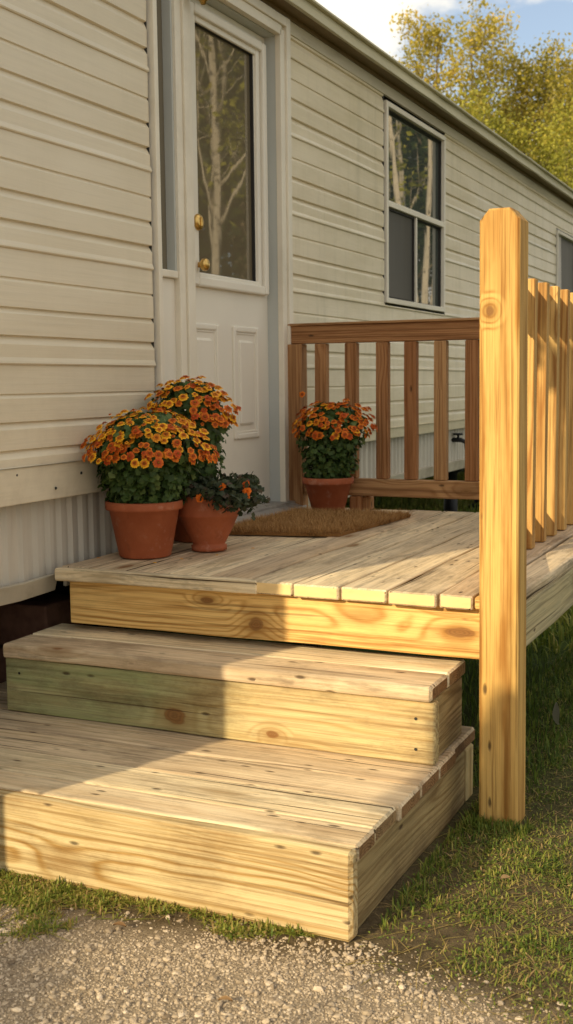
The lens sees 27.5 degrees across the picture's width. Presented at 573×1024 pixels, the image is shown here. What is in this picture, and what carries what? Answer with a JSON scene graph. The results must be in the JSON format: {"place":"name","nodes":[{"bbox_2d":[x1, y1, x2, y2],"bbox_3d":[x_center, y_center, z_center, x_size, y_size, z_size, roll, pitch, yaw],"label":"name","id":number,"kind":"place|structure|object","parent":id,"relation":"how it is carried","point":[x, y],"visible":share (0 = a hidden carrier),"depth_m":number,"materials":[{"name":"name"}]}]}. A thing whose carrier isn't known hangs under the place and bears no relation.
{"place":"outdoors","nodes":[
{"label":"outdoors","id":0,"kind":"place"},
{"bbox_2d":[0,898,571,1023],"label":"gravel","id":1,"kind":"structure","parent":0,"point":[273,1000],"depth_m":2.15,"materials":[{"name":"beige gravel"}]},
{"bbox_2d":[113,921,125,926],"bbox_3d":[-0.337,0.835,2.363,0.028,0.008,0.014,5,13,13],"label":"fallen leaf","id":2,"kind":"object","parent":1,"relation":"on","point":[120,923],"visible":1,"depth_m":2.37,"materials":[{"name":"plant"}]},
{"bbox_2d":[218,995,232,1001],"bbox_3d":[-0.108,0.865,2.072,0.026,0.008,0.013,3,12,1],"label":"fallen leaf","id":3,"kind":"object","parent":1,"relation":"on","point":[225,997],"visible":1,"depth_m":2.07,"materials":[{"name":"plant"}]},
{"bbox_2d":[0,468,572,1023],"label":"ground","id":4,"kind":"structure","parent":0,"point":[428,938],"depth_m":2.29,"materials":[{"name":"beige gravel"}]},
{"bbox_2d":[0,681,474,941],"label":"wooden step","id":5,"kind":"object","parent":4,"relation":"on","point":[332,845],"visible":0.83,"depth_m":2.57,"materials":[{"name":"brown wood"}]},
{"bbox_2d":[3,623,464,765],"bbox_3d":[-0.165,0.470,3.152,1.262,0.198,0.290,2,7,25],"label":"wooden step","id":6,"kind":"object","parent":5,"relation":"on","point":[399,707],"visible":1,"depth_m":3.01,"materials":[{"name":"brown wood"}]},
{"bbox_2d":[0,0,572,682],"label":"mobile home","id":7,"kind":"object","parent":4,"relation":"on","point":[222,192],"visible":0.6,"depth_m":4.32,"materials":[{"name":"plastic"}]},
{"bbox_2d":[190,0,269,502],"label":"door","id":8,"kind":"structure","parent":7,"relation":"in","point":[228,59],"depth_m":4.50,"materials":[{"name":"paint"}]},
{"bbox_2d":[382,96,445,311],"bbox_3d":[0.680,-1.597,6.257,0.054,1.015,1.001,2,7,25],"label":"window","id":9,"kind":"structure","parent":7,"relation":"in","point":[414,164],"depth_m":6.26,"materials":[{"name":"white paint"}]},
{"bbox_2d":[555,230,572,292],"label":"window","id":10,"kind":"structure","parent":7,"relation":"in","point":[564,242],"depth_m":9.86,"materials":[{"name":"white paint"}]},
{"bbox_2d":[55,207,572,825],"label":"wooden deck","id":11,"kind":"structure","parent":4,"relation":"on","point":[489,585],"depth_m":3.27,"materials":[{"name":"brown wood"}]},
{"bbox_2d":[80,407,218,558],"bbox_3d":[-0.404,-0.086,3.505,0.398,0.458,0.358,2,7,25],"label":"potted chrysanthemum","id":12,"kind":"object","parent":11,"relation":"on","point":[146,461],"visible":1,"depth_m":3.46,"materials":[{"name":"plant"}]},
{"bbox_2d":[144,375,241,541],"bbox_3d":[-0.290,-0.171,3.831,0.313,0.552,0.335,2,7,25],"label":"potted chrysanthemum","id":13,"kind":"object","parent":11,"relation":"on","point":[200,401],"visible":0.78,"depth_m":3.74,"materials":[{"name":"plant"}]},
{"bbox_2d":[170,470,270,551],"bbox_3d":[-0.244,-0.035,3.699,0.400,0.311,0.385,0,6,6],"label":"potted plant","id":14,"kind":"object","parent":11,"relation":"on","point":[210,511],"visible":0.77,"depth_m":3.62,"materials":[{"name":"orange plant"}]},
{"bbox_2d":[229,505,413,536],"bbox_3d":[0.117,0.030,4.315,0.588,0.037,0.788,2,7,25],"label":"doormat","id":15,"kind":"object","parent":11,"relation":"on","point":[299,521],"visible":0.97,"depth_m":4.23,"materials":[{"name":"brown wicker"}]},
{"bbox_2d":[292,391,377,510],"bbox_3d":[0.188,-0.236,4.653,0.355,0.490,0.277,2,7,25],"label":"potted chrysanthemum","id":16,"kind":"object","parent":11,"relation":"on","point":[329,481],"visible":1,"depth_m":4.61,"materials":[{"name":"plant"}]},
{"bbox_2d":[389,3,502,131],"bbox_3d":[3.153,-6.569,26.354,3.858,9.368,4.061,0,6,8],"label":"broadleaf tree","id":17,"kind":"object","parent":4,"relation":"on","point":[429,40],"visible":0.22,"depth_m":25.65,"materials":[{"name":"yellow plant"}]},
{"bbox_2d":[430,0,543,155],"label":"broadleaf tree","id":18,"kind":"object","parent":4,"relation":"on","point":[479,39],"visible":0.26,"depth_m":27.36,"materials":[{"name":"yellow plant"}]},
{"bbox_2d":[438,68,558,171],"bbox_3d":[4.412,-5.338,24.209,4.251,7.373,4.221,-1,6,0],"label":"broadleaf tree","id":19,"kind":"object","parent":4,"relation":"on","point":[513,138],"visible":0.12,"depth_m":23.61,"materials":[{"name":"green plant"}]},
{"bbox_2d":[480,90,537,158],"bbox_3d":[6.069,-6.987,31.802,3.922,8.926,5.089,0,6,1],"label":"broadleaf tree","id":20,"kind":"object","parent":4,"relation":"on","point":[508,113],"visible":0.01,"depth_m":31.15,"materials":[{"name":"green plant"}]},
{"bbox_2d":[488,31,572,173],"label":"broadleaf tree","id":21,"kind":"object","parent":4,"relation":"on","point":[530,73],"visible":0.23,"depth_m":28.05,"materials":[{"name":"yellow plant"}]},
{"bbox_2d":[516,103,572,183],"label":"broadleaf tree","id":22,"kind":"object","parent":4,"relation":"on","point":[542,148],"visible":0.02,"depth_m":24.58,"materials":[{"name":"green plant"}]},
{"bbox_2d":[520,53,572,153],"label":"broadleaf tree","id":23,"kind":"object","parent":4,"relation":"on","point":[551,98],"visible":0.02,"depth_m":32.13,"materials":[{"name":"green plant"}]},
{"bbox_2d":[529,38,572,177],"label":"broadleaf tree","id":24,"kind":"object","parent":4,"relation":"on","point":[558,66],"visible":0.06,"depth_m":28.67,"materials":[{"name":"green plant"}]},
{"bbox_2d":[530,65,572,175],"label":"broadleaf tree","id":25,"kind":"object","parent":4,"relation":"on","point":[570,86],"visible":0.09,"depth_m":25.58,"materials":[{"name":"green plant"}]},
{"bbox_2d":[537,96,572,188],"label":"broadleaf tree","id":26,"kind":"object","parent":4,"relation":"on","point":[568,181],"visible":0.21,"depth_m":22.43,"materials":[{"name":"green plant"}]},
{"bbox_2d":[0,471,572,1023],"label":"grass","id":27,"kind":"structure","parent":0,"point":[52,897],"depth_m":2.54,"materials":[{"name":"green plant"}]},
{"bbox_2d":[500,874,509,879],"bbox_3d":[0.478,0.799,2.553,0.030,0.008,0.014,3,15,-33],"label":"fallen leaf","id":28,"kind":"object","parent":27,"relation":"on","point":[504,876],"visible":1,"depth_m":2.56,"materials":[{"name":"beige plant"}]},
{"bbox_2d":[552,702,559,724],"bbox_3d":[0.853,0.634,3.686,0.008,0.041,0.085,19,43,-13],"label":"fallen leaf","id":29,"kind":"object","parent":27,"relation":"on","point":[556,714],"visible":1,"depth_m":3.69,"materials":[{"name":"grey plant"}]},
{"bbox_2d":[315,0,572,151],"label":"sky","id":30,"kind":"structure","parent":0,"point":[370,18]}
]}

